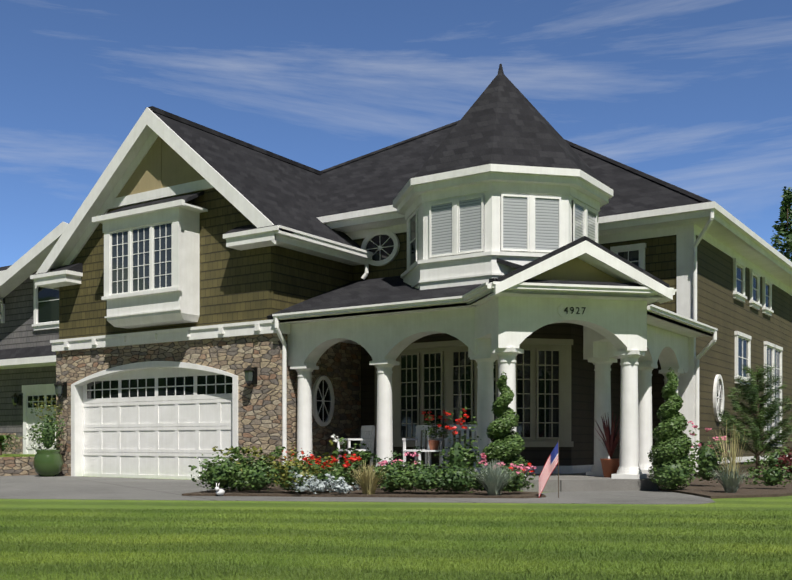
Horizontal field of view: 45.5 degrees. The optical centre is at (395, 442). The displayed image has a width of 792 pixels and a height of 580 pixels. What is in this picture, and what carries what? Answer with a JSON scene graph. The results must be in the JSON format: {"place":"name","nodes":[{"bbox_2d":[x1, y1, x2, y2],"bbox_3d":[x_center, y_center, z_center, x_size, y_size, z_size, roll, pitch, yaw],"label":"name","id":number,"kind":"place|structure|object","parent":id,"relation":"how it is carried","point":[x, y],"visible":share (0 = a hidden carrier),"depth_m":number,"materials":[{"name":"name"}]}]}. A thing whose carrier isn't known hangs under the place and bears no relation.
{"place":"outdoors","nodes":[
{"label":"outdoors","id":0,"kind":"place"},
{"bbox_2d":[0,433,22,453],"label":"neighbour stone","id":1,"kind":"object","parent":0,"point":[19,448],"visible":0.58,"depth_m":27.01,"materials":[{"name":"beige stone"}]},
{"bbox_2d":[0,454,35,456],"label":"grass","id":2,"kind":"structure","parent":0,"point":[17,455],"depth_m":21.12,"materials":[{"name":"green plant"}]},
{"bbox_2d":[0,475,714,503],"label":"driveway","id":3,"kind":"structure","parent":0,"point":[62,487],"depth_m":13.36,"materials":[{"name":"grey concrete"}]},
{"bbox_2d":[0,457,37,475],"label":"stone retaining wall","id":4,"kind":"structure","parent":3,"relation":"on","point":[14,466],"depth_m":20.86,"materials":[{"name":"beige stone"}]},
{"bbox_2d":[33,450,63,476],"bbox_3d":[-7.496,0.458,20.348,0.620,0.580,0.620,0,0,33],"label":"glazed pot","id":5,"kind":"object","parent":3,"relation":"on","point":[47,463],"visible":0.96,"depth_m":20.13,"materials":[{"name":"green ceramic"}]},
{"bbox_2d":[215,483,224,495],"bbox_3d":[-2.416,0.645,12.930,0.088,0.176,0.177,0,0,33],"label":"garden ornament","id":6,"kind":"object","parent":3,"relation":"on","point":[219,491],"visible":0.98,"depth_m":12.88,"materials":[{"name":"white ceramic"}]},
{"bbox_2d":[539,454,557,496],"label":"flag stripes","id":7,"kind":"object","parent":3,"relation":"on","point":[546,474],"depth_m":12.52,"materials":[{"name":"fabric"}]},
{"bbox_2d":[59,188,676,338],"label":"house shingle walls","id":8,"kind":"structure","parent":0,"point":[250,285],"depth_m":18.40,"materials":[{"name":"wood"}]},
{"bbox_2d":[0,476,791,579],"bbox_3d":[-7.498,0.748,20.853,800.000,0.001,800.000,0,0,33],"label":"lawn","id":9,"kind":"structure","parent":0,"point":[781,503],"depth_m":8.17,"materials":[{"name":"green plant"}]},
{"bbox_2d":[0,271,58,436],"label":"neighbour walls","id":10,"kind":"structure","parent":9,"relation":"on","point":[17,329],"depth_m":26.96,"materials":[{"name":"grey wood"}]},
{"bbox_2d":[0,222,67,453],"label":"trim","id":11,"kind":"structure","parent":10,"relation":"attached to","point":[23,268],"depth_m":26.28,"materials":[{"name":"white paint"}]},
{"bbox_2d":[0,223,68,359],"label":"neighbour roof","id":12,"kind":"structure","parent":10,"relation":"on","point":[27,352],"depth_m":26.23,"materials":[{"name":"grey"}]},
{"bbox_2d":[56,333,360,480],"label":"stone veneer walls","id":13,"kind":"structure","parent":9,"relation":"on","point":[260,409],"depth_m":18.43,"materials":[{"name":"brown stone"}]},
{"bbox_2d":[11,365,256,406],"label":"wall lanterns","id":14,"kind":"object","parent":13,"relation":"attached to","point":[248,368],"depth_m":20.52,"materials":[{"name":"brown metal"}]},
{"bbox_2d":[12,371,253,404],"bbox_3d":[-7.326,-1.152,21.671,1.654,0.320,12.503,0,0,-41],"label":"lantern glass","id":15,"kind":"object","parent":14,"relation":"in","point":[249,375],"visible":0.96,"depth_m":20.48,"materials":[{"name":"grey"}]},
{"bbox_2d":[0,205,790,489],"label":"trees","id":16,"kind":"object","parent":9,"relation":"on","point":[758,453],"visible":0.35,"depth_m":18.11,"materials":[{"name":"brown plant"}]},
{"bbox_2d":[30,108,791,479],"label":"house trim","id":17,"kind":"structure","parent":9,"relation":"on","point":[486,322],"depth_m":18.13,"materials":[{"name":"white paint"}]},
{"bbox_2d":[112,223,170,293],"bbox_3d":[-5.006,-3.597,18.601,1.800,1.290,0.032,0,0,33],"label":"window glass","id":18,"kind":"object","parent":17,"relation":"attached to","point":[160,244],"visible":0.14,"depth_m":18.55,"materials":[{"name":"grey glass"}]},
{"bbox_2d":[116,136,622,282],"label":"tan gable panels","id":19,"kind":"object","parent":17,"relation":"attached to","point":[163,164],"visible":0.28,"depth_m":18.85,"materials":[{"name":"beige wood"}]},
{"bbox_2d":[33,64,711,319],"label":"roof shingles","id":20,"kind":"object","parent":17,"relation":"on","point":[503,121],"visible":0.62,"depth_m":18.74,"materials":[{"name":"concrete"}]},
{"bbox_2d":[28,214,779,438],"bbox_3d":[2.888,-2.292,23.015,24.868,4.520,12.010,0,0,-10],"label":"window glass","id":21,"kind":"object","parent":17,"relation":"attached to","point":[48,311],"visible":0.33,"depth_m":17.77,"materials":[{"name":"black glass"}]},
{"bbox_2d":[297,362,677,467],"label":"porch columns","id":22,"kind":"structure","parent":17,"relation":"attached to","point":[635,418],"depth_m":15.88,"materials":[{"name":"white paint"}]},
{"bbox_2d":[431,195,595,256],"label":"window blinds","id":23,"kind":"object","parent":17,"relation":"attached to","point":[515,223],"visible":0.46,"depth_m":16.09,"materials":[{"name":"white plastic"}]},
{"bbox_2d":[564,307,585,313],"bbox_3d":[2.716,-1.998,14.330,0.353,0.105,0.010,0,0,-12],"label":"house number","id":24,"kind":"object","parent":17,"relation":"attached to","point":[566,309],"visible":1,"depth_m":14.32,"materials":[{"name":"black metal"}]},
{"bbox_2d":[182,468,791,498],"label":"planting beds","id":25,"kind":"object","parent":9,"relation":"on","point":[706,488],"visible":0.29,"depth_m":13.35,"materials":[{"name":"soil"}]},
{"bbox_2d":[35,397,337,487],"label":"shrubs","id":26,"kind":"object","parent":25,"relation":"on","point":[288,463],"visible":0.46,"depth_m":13.41,"materials":[{"name":"green plant"}]},
{"bbox_2d":[282,408,534,473],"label":"flowers","id":27,"kind":"object","parent":26,"relation":"on","point":[347,464],"depth_m":13.47,"materials":[{"name":"red plant"}]},
{"bbox_2d":[290,471,359,493],"bbox_3d":[-0.968,0.544,12.856,1.010,0.324,0.659,0,0,15],"label":"silver foliage","id":28,"kind":"object","parent":25,"relation":"on","point":[339,487],"visible":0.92,"depth_m":12.83,"materials":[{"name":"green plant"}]},
{"bbox_2d":[0,186,791,492],"bbox_3d":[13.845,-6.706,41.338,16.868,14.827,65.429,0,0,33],"label":"foliage","id":29,"kind":"object","parent":25,"relation":"on","point":[336,453],"visible":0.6,"depth_m":14.16,"materials":[{"name":"green plant"}]},
{"bbox_2d":[338,421,727,474],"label":"pink flowers","id":30,"kind":"object","parent":25,"relation":"on","point":[483,455],"visible":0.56,"depth_m":13.14,"materials":[{"name":"plant"}]},
{"bbox_2d":[347,419,752,494],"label":"straw grass","id":31,"kind":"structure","parent":25,"relation":"on","point":[368,482],"depth_m":12.93,"materials":[{"name":"plant"}]},
{"bbox_2d":[480,367,695,490],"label":"spiral topiaries","id":32,"kind":"object","parent":25,"relation":"on","point":[668,396],"visible":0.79,"depth_m":13.89,"materials":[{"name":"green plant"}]},
{"bbox_2d":[465,459,752,495],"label":"blue fescue grass","id":33,"kind":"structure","parent":25,"relation":"on","point":[495,479],"depth_m":12.65,"materials":[{"name":"plant"}]},
{"bbox_2d":[594,413,791,472],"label":"burgundy foliage","id":34,"kind":"object","parent":25,"relation":"on","point":[611,442],"visible":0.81,"depth_m":15.20,"materials":[{"name":"red plant"}]},
{"bbox_2d":[329,471,694,491],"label":"porch floor","id":35,"kind":"structure","parent":9,"relation":"on","point":[576,482],"depth_m":14.33,"materials":[{"name":"concrete"}]},
{"bbox_2d":[337,424,476,468],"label":"patio chairs","id":36,"kind":"object","parent":35,"relation":"on","point":[368,431],"visible":0.6,"depth_m":17.04,"materials":[{"name":"white plastic"}]},
{"bbox_2d":[428,440,619,477],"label":"flower pots","id":37,"kind":"object","parent":35,"relation":"on","point":[610,467],"visible":0.92,"depth_m":15.12,"materials":[{"name":"brown ceramic"}]},
{"bbox_2d":[361,323,663,469],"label":"dark porch walls","id":38,"kind":"structure","parent":9,"relation":"on","point":[581,452],"depth_m":17.59,"materials":[{"name":"paint"}]},
{"bbox_2d":[374,338,573,463],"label":"porch cream trim","id":39,"kind":"structure","parent":38,"relation":"attached to","point":[447,349],"depth_m":17.04,"materials":[{"name":"beige paint"}]},
{"bbox_2d":[0,0,791,266],"label":"sky","id":40,"kind":"structure","parent":0,"point":[694,96],"materials":[{"name":"blue"}]},
{"bbox_2d":[558,440,558,497],"bbox_3d":[2.155,0.358,12.516,0.010,0.780,0.012,0,0,33],"label":"flag pole","id":41,"kind":"object","parent":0,"point":[558,468],"visible":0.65,"depth_m":12.51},
{"bbox_2d":[550,443,557,464],"bbox_3d":[2.101,0.148,12.512,0.105,0.319,0.024,0,0,9],"label":"flag canton","id":42,"kind":"object","parent":41,"relation":"attached to","point":[554,453],"visible":1,"depth_m":12.51,"materials":[{"name":"blue fabric"}]},
{"bbox_2d":[696,235,791,477],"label":"house lap walls","id":43,"kind":"structure","parent":0,"point":[723,311],"depth_m":21.17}
]}

